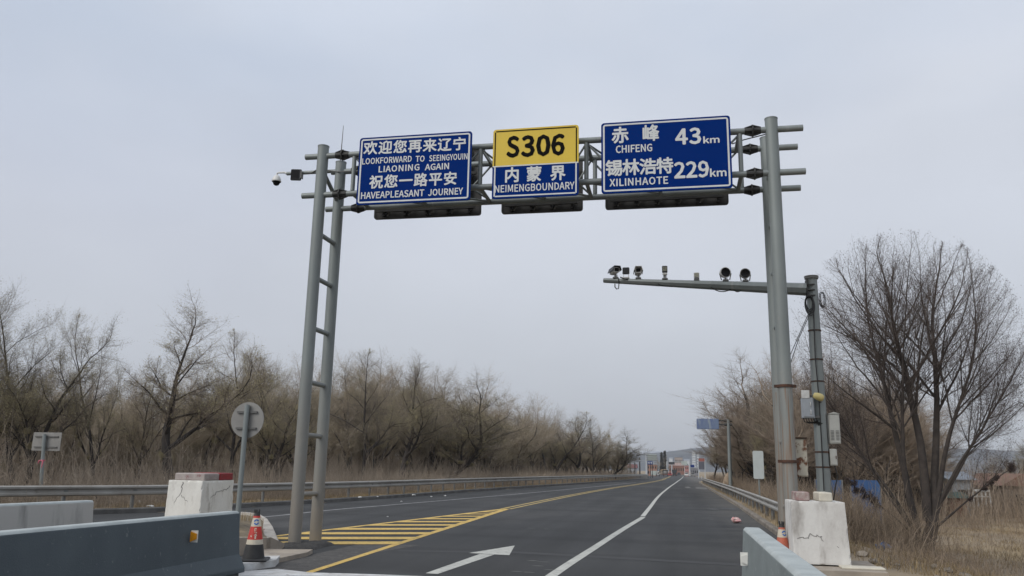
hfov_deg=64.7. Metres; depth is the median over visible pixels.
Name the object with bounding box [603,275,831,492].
camera pole
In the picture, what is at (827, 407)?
tree
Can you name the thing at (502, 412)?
tree
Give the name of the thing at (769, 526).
kerb
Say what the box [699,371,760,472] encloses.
tree
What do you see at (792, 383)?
tree
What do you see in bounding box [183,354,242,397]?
tree
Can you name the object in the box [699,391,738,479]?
tree
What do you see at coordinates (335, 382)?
tree
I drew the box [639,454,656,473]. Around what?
cantilever sign
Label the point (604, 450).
tree
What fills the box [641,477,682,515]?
lane marking
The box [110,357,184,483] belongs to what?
tree
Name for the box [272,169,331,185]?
dome camera
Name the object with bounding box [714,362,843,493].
tree
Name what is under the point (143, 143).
sky
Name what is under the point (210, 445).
tree
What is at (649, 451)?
mountain
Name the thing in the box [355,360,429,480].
tree
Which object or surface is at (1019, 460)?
tree
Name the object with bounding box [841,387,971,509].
tree
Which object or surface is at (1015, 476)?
house
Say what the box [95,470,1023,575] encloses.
ground
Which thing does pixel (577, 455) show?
tree
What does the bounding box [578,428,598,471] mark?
tree
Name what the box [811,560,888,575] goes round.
pavement slab
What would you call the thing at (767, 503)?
guardrail
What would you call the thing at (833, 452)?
door
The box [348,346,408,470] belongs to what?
tree
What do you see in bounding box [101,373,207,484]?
tree
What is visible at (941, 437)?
tree
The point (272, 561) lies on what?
kerb
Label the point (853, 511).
undergrowth
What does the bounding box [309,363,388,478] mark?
tree
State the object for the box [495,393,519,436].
tree
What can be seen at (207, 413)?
tree
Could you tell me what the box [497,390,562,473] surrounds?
tree
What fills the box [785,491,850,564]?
concrete pillar
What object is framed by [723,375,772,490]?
tree
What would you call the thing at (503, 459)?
tree
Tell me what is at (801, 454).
door
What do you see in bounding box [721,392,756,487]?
tree
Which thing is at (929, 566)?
dry grass
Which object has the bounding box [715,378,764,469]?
tree
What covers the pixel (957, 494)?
house
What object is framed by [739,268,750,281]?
spotlight
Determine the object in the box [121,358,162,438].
tree
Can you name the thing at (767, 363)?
tree
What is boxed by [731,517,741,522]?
plastic bag
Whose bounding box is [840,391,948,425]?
tree
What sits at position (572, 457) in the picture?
tree
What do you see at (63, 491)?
guardrail
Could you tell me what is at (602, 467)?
tree
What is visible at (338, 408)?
tree
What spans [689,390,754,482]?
tree
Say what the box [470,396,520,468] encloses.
tree
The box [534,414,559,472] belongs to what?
tree
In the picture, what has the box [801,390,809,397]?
panel antenna
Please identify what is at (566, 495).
lane marking
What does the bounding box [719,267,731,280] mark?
spotlight
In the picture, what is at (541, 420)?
tree
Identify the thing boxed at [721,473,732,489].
marker stone
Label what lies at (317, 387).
tree
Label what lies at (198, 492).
concrete block
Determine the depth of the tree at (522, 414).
116.74 m
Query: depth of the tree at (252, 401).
60.32 m
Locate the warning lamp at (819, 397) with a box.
[813,393,823,402]
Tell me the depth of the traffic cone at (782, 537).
13.23 m
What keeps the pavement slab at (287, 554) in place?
on the ground at (892, 572)
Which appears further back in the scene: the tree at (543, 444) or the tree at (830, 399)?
the tree at (543, 444)
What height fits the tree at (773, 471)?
9.021 m
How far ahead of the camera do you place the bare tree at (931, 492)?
20.50 m
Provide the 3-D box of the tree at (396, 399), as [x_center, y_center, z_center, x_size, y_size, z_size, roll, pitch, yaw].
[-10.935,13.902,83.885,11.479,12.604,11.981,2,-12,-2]
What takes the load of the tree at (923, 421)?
on the ground at (892, 572)
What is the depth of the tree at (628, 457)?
107.98 m
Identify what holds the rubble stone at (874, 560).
on the ground at (892, 572)
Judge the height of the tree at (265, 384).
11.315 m
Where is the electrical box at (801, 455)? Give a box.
[795,437,807,476]
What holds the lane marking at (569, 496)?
on the road
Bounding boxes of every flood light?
[290,169,302,180]
[622,267,629,278]
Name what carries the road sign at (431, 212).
attached to the sign gantry at (770, 172)
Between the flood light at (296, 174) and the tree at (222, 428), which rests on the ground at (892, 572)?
the tree at (222, 428)
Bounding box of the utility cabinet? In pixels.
[827,412,840,443]
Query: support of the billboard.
on the ground at (892, 572)
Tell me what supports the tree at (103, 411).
on the ground at (892, 572)
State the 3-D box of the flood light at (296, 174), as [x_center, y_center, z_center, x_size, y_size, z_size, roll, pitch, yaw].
[-4.859,-2.547,18.251,0.249,0.260,0.145,-1,-13,11]
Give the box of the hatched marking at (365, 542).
[277,516,482,543]
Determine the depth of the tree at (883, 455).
42.77 m
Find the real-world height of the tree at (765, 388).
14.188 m
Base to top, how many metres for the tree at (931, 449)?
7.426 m
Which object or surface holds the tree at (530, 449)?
on the ground at (892, 572)
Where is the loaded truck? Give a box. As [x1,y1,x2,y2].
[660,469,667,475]
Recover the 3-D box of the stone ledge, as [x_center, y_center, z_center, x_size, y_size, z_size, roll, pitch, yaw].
[5.322,4.255,12.296,0.620,0.030,0.300,-1,-13,11]
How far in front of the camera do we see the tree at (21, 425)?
37.74 m
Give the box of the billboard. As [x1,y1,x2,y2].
[698,458,705,477]
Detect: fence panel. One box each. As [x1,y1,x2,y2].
[814,479,843,500]
[849,479,882,517]
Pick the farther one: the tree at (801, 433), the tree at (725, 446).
the tree at (725, 446)
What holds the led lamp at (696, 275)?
attached to the camera pole
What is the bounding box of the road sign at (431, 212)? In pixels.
[374,150,482,219]
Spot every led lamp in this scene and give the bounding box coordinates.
[662,266,667,279]
[694,272,698,279]
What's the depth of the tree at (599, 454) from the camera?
105.92 m
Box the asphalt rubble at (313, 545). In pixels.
[282,540,334,549]
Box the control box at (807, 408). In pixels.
[801,395,822,425]
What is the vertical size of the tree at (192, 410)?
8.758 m
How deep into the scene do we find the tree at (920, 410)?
48.63 m
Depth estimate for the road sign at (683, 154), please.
15.43 m
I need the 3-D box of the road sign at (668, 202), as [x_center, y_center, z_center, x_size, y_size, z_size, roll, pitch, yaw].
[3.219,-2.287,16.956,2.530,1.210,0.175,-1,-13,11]
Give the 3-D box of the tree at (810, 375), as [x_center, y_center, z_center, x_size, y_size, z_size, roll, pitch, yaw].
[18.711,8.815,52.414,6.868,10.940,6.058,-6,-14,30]
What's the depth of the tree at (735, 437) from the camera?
57.43 m
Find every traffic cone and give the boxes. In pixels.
[241,509,269,561]
[777,521,788,548]
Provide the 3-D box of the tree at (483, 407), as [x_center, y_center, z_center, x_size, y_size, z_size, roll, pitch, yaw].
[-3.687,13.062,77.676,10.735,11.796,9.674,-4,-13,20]
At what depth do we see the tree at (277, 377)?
80.84 m
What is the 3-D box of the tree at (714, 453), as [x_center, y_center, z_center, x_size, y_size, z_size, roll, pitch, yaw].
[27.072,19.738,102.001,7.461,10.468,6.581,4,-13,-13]
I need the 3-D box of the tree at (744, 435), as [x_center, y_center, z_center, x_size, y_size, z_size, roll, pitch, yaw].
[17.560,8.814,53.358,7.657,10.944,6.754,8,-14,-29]
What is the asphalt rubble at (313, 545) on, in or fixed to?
on the road
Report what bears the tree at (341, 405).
on the ground at (892, 572)
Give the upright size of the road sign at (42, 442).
2.689 m
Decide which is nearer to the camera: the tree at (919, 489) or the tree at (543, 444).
the tree at (919, 489)
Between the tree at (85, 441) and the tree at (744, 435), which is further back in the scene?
the tree at (744, 435)
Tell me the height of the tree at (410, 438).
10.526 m
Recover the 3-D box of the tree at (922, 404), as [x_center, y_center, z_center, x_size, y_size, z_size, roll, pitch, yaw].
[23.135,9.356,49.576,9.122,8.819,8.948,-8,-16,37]
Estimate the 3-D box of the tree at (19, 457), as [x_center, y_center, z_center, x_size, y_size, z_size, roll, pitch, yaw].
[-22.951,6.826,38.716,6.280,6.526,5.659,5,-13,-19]
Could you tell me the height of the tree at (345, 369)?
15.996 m
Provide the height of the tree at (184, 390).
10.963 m
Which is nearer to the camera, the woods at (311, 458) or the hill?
the woods at (311, 458)
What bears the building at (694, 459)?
on the ground at (892, 572)
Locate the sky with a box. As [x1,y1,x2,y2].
[0,0,1023,453]
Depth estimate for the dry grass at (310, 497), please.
37.25 m
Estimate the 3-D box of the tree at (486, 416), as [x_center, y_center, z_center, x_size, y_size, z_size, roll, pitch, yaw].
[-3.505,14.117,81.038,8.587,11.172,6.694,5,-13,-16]
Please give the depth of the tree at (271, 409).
57.47 m
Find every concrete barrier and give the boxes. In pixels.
[0,500,93,530]
[0,511,244,575]
[740,527,825,575]
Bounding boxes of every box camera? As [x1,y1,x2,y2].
[608,265,621,278]
[633,266,642,278]
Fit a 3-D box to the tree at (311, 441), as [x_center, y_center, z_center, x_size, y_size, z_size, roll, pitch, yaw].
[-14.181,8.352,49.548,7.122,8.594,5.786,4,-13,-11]
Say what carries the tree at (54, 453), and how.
on the ground at (892, 572)
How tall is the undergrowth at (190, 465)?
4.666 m
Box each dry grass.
[93,478,628,508]
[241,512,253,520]
[701,482,873,553]
[728,496,1023,575]
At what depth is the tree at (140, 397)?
74.92 m
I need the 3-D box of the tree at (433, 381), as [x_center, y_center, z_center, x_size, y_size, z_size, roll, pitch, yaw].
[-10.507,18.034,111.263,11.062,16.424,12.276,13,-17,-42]
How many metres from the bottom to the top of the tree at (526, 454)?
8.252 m
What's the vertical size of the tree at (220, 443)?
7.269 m
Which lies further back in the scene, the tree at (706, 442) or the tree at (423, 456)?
the tree at (706, 442)
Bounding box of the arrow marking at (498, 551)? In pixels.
[427,546,513,573]
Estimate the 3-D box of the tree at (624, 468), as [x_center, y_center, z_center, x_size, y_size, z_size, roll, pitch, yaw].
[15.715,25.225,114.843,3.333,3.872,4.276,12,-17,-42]
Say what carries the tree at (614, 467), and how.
on the ground at (892, 572)
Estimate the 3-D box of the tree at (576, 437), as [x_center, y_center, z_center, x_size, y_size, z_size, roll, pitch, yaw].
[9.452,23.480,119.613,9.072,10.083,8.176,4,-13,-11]
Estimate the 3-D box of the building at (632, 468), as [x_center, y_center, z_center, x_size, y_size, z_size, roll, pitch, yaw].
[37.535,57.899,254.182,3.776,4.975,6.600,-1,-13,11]
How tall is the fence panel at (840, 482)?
1.717 m
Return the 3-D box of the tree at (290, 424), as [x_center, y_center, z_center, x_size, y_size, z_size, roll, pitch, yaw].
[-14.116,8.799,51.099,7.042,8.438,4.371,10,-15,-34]
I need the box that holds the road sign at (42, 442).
[31,432,61,501]
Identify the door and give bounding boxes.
[795,440,807,475]
[803,399,813,416]
[830,450,836,464]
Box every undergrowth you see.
[0,408,596,506]
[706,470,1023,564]
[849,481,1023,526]
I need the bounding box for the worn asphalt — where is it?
[257,544,417,571]
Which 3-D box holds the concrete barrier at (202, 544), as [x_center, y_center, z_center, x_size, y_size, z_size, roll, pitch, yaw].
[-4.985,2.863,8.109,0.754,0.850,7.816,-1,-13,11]
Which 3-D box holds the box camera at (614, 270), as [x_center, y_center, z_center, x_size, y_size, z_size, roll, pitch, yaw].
[2.468,-0.350,19.440,0.369,0.290,0.490,-1,-13,11]
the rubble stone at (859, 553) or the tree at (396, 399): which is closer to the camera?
the rubble stone at (859, 553)
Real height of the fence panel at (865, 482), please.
2.203 m
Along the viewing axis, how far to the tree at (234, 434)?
43.56 m
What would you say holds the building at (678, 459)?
on the ground at (892, 572)
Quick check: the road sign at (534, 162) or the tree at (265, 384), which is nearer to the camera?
the road sign at (534, 162)
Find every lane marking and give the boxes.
[265,483,626,516]
[276,509,507,571]
[501,476,669,508]
[510,476,670,508]
[546,517,644,575]
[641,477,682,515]
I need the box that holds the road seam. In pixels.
[398,550,740,565]
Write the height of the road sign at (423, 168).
1.460 m
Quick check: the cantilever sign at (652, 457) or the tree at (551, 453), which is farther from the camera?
the cantilever sign at (652, 457)
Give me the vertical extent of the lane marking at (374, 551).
0.001 m
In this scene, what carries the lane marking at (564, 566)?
on the road
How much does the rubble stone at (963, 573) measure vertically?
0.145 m
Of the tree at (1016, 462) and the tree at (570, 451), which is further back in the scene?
the tree at (570, 451)
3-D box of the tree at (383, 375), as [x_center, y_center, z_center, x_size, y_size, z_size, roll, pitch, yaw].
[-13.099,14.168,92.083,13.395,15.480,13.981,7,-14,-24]
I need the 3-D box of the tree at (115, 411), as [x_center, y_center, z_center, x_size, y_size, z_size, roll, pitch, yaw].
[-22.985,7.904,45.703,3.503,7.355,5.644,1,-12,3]
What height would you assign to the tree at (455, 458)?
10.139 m
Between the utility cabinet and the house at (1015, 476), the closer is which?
the utility cabinet
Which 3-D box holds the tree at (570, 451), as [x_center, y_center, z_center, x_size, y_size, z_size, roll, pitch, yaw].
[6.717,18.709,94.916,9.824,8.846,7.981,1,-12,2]
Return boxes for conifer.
[659,452,663,471]
[663,451,666,468]
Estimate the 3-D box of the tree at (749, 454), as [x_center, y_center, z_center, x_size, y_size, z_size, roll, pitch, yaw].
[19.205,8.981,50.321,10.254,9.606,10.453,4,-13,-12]
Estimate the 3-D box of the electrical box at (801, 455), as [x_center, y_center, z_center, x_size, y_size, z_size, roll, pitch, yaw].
[5.118,3.014,14.414,0.275,0.685,0.300,-1,-13,11]
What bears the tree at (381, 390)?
on the ground at (892, 572)
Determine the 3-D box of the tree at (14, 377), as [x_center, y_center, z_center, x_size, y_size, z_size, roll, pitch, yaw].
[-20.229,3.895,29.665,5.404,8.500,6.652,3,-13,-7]
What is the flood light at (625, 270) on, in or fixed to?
attached to the camera pole
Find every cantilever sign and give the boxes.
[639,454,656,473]
[696,419,739,494]
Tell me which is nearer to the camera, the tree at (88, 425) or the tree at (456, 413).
the tree at (88, 425)
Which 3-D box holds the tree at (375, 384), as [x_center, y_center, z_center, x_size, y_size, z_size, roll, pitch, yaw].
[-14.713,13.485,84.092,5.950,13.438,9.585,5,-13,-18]
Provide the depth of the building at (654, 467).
317.67 m
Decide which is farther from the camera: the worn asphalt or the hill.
the hill
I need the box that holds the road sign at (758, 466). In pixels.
[753,451,763,506]
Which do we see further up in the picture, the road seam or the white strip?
the road seam
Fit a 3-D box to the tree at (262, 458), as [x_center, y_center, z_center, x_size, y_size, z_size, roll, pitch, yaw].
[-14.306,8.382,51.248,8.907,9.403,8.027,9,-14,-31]
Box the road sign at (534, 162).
[492,125,578,198]
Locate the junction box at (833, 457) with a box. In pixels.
[829,449,837,499]
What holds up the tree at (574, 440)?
on the ground at (892, 572)
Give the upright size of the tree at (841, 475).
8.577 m
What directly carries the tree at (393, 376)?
on the ground at (892, 572)
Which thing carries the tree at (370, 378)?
on the ground at (892, 572)
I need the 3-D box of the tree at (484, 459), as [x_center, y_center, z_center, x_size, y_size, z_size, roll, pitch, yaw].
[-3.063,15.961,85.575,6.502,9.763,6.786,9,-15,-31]
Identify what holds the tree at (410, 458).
on the ground at (892, 572)
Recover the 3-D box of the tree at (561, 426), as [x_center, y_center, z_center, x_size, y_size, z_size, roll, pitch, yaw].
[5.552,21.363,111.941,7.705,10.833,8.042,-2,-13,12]
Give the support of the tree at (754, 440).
on the ground at (892, 572)
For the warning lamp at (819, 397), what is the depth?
16.67 m
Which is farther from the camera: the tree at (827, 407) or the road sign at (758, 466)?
the tree at (827, 407)
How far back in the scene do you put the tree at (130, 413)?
41.17 m
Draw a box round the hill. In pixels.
[280,447,1023,474]
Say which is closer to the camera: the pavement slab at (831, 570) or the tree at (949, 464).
the pavement slab at (831, 570)
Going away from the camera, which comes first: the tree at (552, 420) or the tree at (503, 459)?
the tree at (503, 459)
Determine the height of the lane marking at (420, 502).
0.001 m
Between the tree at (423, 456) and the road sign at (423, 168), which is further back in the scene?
the tree at (423, 456)
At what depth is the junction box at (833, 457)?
16.56 m
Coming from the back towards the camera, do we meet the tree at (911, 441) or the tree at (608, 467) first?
the tree at (608, 467)
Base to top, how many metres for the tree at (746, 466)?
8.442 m
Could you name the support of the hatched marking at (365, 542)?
on the road
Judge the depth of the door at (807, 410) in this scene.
16.72 m
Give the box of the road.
[93,475,776,575]
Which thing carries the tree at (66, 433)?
on the ground at (892, 572)
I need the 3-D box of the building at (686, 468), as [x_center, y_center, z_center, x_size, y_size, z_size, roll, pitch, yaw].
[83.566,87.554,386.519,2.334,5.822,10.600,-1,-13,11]
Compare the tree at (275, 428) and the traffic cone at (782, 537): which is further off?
the tree at (275, 428)
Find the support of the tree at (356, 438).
on the ground at (892, 572)
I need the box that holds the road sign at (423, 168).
[356,131,471,205]
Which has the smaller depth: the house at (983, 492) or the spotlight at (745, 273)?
the spotlight at (745, 273)
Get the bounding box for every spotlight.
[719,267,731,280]
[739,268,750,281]
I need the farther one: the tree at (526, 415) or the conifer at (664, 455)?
the conifer at (664, 455)
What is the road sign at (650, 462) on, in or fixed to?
on the ground at (892, 572)
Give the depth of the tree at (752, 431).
54.35 m
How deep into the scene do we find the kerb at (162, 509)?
33.69 m
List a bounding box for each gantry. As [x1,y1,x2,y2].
[288,116,805,542]
[666,461,689,475]
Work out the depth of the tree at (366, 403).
52.17 m
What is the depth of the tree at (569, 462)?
105.80 m
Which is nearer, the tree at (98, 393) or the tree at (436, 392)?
the tree at (98, 393)
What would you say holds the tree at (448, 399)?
on the ground at (892, 572)
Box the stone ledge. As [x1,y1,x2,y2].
[839,565,885,570]
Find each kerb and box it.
[93,478,648,513]
[243,556,279,570]
[699,481,777,535]
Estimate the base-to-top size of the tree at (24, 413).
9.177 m
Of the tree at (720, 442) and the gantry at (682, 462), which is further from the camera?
the gantry at (682, 462)
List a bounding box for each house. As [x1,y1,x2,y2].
[941,491,968,516]
[942,472,977,515]
[973,476,994,512]
[975,473,1023,517]
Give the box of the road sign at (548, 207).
[501,161,582,214]
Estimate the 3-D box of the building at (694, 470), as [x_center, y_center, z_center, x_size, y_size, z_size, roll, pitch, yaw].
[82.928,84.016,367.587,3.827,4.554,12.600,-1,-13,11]
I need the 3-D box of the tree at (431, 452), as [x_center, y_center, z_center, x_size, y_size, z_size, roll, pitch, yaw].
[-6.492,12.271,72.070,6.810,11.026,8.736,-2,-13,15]
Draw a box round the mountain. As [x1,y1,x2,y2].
[612,450,671,453]
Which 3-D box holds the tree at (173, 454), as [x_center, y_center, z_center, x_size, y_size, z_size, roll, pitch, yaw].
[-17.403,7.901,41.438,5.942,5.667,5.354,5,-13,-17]
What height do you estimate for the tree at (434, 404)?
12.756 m
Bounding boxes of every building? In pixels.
[627,464,637,473]
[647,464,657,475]
[669,463,684,474]
[674,457,682,462]
[684,465,688,473]
[690,468,697,475]
[692,451,695,467]
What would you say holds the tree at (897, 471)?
on the ground at (892, 572)
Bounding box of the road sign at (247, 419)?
[231,402,263,526]
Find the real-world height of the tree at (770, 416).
9.358 m
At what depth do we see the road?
20.99 m
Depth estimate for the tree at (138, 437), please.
40.22 m
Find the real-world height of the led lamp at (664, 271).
0.332 m
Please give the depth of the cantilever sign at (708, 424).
52.66 m
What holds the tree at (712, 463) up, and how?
on the ground at (892, 572)
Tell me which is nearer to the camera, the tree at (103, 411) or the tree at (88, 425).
the tree at (88, 425)
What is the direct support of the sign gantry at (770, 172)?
on the ground at (892, 572)
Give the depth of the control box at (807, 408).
16.73 m
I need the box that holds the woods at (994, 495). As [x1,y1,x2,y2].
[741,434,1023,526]
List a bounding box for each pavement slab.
[264,549,312,562]
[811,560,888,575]
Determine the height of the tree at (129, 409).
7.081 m
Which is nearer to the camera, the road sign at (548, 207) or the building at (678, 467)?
the road sign at (548, 207)
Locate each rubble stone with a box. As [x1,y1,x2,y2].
[857,550,868,556]
[868,558,877,563]
[944,567,952,572]
[958,572,971,575]
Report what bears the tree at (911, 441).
on the ground at (892, 572)
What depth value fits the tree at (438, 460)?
76.09 m
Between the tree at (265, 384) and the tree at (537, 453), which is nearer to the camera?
the tree at (265, 384)
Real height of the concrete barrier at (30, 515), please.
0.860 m
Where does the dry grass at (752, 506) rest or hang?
on the ground at (892, 572)
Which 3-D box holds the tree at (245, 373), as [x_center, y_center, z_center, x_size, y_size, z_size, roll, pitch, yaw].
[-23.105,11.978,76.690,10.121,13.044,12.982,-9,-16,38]
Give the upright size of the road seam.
0.001 m
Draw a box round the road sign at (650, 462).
[647,461,652,477]
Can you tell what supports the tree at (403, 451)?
on the ground at (892, 572)
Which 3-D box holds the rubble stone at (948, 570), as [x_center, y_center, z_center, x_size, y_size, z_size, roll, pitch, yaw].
[7.567,4.906,14.059,0.178,0.118,0.196,-1,-13,11]
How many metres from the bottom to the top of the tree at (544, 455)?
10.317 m
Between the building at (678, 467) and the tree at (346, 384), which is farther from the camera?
the building at (678, 467)
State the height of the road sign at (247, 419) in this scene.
2.623 m
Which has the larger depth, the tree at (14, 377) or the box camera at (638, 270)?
the tree at (14, 377)
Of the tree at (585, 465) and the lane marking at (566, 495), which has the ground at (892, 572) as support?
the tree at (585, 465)
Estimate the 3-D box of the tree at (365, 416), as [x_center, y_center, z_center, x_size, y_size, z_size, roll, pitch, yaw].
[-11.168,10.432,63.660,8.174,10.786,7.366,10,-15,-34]
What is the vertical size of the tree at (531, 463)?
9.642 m
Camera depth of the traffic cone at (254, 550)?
12.23 m
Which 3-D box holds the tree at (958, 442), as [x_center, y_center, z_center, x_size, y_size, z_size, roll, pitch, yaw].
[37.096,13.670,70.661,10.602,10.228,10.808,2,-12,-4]
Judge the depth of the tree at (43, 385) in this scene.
58.75 m
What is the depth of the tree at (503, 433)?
86.42 m
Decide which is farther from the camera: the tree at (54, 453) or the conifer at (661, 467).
the conifer at (661, 467)
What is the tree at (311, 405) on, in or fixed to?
on the ground at (892, 572)
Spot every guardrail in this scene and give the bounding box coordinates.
[0,474,647,507]
[701,476,778,522]
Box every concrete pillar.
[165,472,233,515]
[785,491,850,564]
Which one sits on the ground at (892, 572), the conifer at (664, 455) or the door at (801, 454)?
the conifer at (664, 455)
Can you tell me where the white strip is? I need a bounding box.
[239,569,410,575]
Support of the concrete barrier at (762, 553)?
on the road
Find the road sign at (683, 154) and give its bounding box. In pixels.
[601,115,732,193]
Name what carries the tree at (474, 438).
on the ground at (892, 572)
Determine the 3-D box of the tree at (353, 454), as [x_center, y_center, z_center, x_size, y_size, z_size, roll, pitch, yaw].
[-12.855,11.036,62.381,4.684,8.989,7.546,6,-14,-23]
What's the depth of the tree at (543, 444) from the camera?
94.34 m
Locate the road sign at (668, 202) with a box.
[605,194,728,209]
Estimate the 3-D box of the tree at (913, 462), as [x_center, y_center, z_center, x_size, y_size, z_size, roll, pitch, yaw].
[17.757,7.999,45.343,10.513,9.456,10.312,8,-14,-30]
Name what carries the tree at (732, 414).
on the ground at (892, 572)
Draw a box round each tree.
[0,268,130,502]
[0,281,42,430]
[0,366,58,457]
[0,371,100,479]
[13,399,95,478]
[21,356,61,421]
[22,364,141,481]
[33,307,139,496]
[42,384,77,479]
[46,364,109,406]
[65,370,140,471]
[66,364,117,436]
[67,373,129,450]
[84,358,157,479]
[92,385,197,481]
[94,380,159,473]
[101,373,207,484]
[110,280,287,483]
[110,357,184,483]
[110,368,185,433]
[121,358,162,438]
[121,392,227,481]
[128,367,249,467]
[130,355,239,471]
[136,375,260,471]
[162,370,206,432]
[170,329,281,472]
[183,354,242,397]
[185,388,259,471]
[203,346,298,463]
[205,353,293,448]
[205,369,300,473]
[212,357,278,472]
[223,350,320,481]
[236,368,343,471]
[237,353,336,467]
[243,352,291,397]
[246,352,351,481]
[259,356,295,406]
[268,353,371,462]
[292,356,377,464]
[297,349,336,460]
[308,364,350,450]
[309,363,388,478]
[310,355,371,478]
[310,367,357,465]
[313,349,417,480]
[321,352,368,393]
[327,390,366,474]
[329,351,405,467]
[333,362,414,474]
[342,377,363,478]
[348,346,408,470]
[348,360,402,460]
[351,361,404,471]
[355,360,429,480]
[356,353,464,472]
[360,349,402,456]
[367,363,390,402]
[370,359,405,464]
[370,360,434,479]
[371,351,473,486]
[378,368,420,461]
[385,352,467,462]
[387,364,456,469]
[387,368,466,470]
[390,364,476,471]
[405,366,451,471]
[409,362,465,469]
[412,366,496,459]
[425,367,459,406]
[433,374,488,469]
[434,366,540,478]
[436,388,498,472]
[439,362,528,478]
[443,376,516,471]
[444,385,512,468]
[464,395,527,471]
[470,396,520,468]
[474,397,494,476]
[479,394,525,430]
[486,409,539,476]
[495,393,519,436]
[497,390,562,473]
[497,414,549,476]
[501,398,541,465]
[510,389,540,438]
[512,406,558,474]
[513,405,546,468]
[514,415,534,472]
[524,416,558,471]
[527,398,568,475]
[528,398,575,461]
[530,400,577,470]
[531,423,559,472]
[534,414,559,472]
[535,408,572,464]
[537,407,560,435]
[539,411,609,473]
[545,410,594,473]
[549,425,595,472]
[552,409,591,471]
[554,423,582,473]
[564,416,601,471]
[567,418,620,474]
[574,418,623,471]
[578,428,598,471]
[585,420,621,471]
[596,445,608,471]
[602,444,621,470]
[604,426,655,474]
[609,440,628,478]
[617,461,633,473]
[660,356,855,489]
[678,393,752,467]
[688,346,802,487]
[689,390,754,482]
[692,401,753,485]
[698,369,802,460]
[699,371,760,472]
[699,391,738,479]
[702,441,724,476]
[705,433,724,475]
[706,355,809,445]
[707,387,749,473]
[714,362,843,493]
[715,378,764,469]
[717,392,772,486]
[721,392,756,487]
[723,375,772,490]
[728,348,826,485]
[732,360,863,463]
[733,365,881,487]
[736,381,800,477]
[741,380,774,488]
[744,351,895,462]
[761,347,793,380]
[761,354,808,421]
[764,355,882,478]
[771,342,833,451]
[791,228,1023,553]
[793,358,956,478]
[794,363,888,490]
[796,369,956,491]
[798,399,890,492]
[808,375,985,495]
[829,371,946,421]
[837,380,930,503]
[839,383,969,432]
[839,386,966,487]
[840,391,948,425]
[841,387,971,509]
[855,389,973,511]
[861,381,953,457]
[911,409,953,512]
[913,406,952,506]
[916,399,964,478]
[921,399,976,470]
[984,439,1023,473]
[1005,446,1023,473]
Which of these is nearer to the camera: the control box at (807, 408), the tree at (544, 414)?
the control box at (807, 408)
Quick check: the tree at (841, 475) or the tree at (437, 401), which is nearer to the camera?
the tree at (841, 475)
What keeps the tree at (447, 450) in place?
on the ground at (892, 572)
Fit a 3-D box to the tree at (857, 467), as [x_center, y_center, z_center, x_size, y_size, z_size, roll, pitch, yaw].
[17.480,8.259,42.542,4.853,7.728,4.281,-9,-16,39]
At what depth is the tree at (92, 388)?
65.05 m
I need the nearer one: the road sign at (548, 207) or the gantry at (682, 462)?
the road sign at (548, 207)
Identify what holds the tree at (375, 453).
on the ground at (892, 572)
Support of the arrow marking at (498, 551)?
on the road
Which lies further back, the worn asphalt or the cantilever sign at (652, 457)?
the cantilever sign at (652, 457)
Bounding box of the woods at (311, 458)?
[0,409,596,503]
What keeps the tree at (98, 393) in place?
on the ground at (892, 572)
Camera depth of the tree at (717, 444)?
90.95 m
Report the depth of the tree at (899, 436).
44.20 m

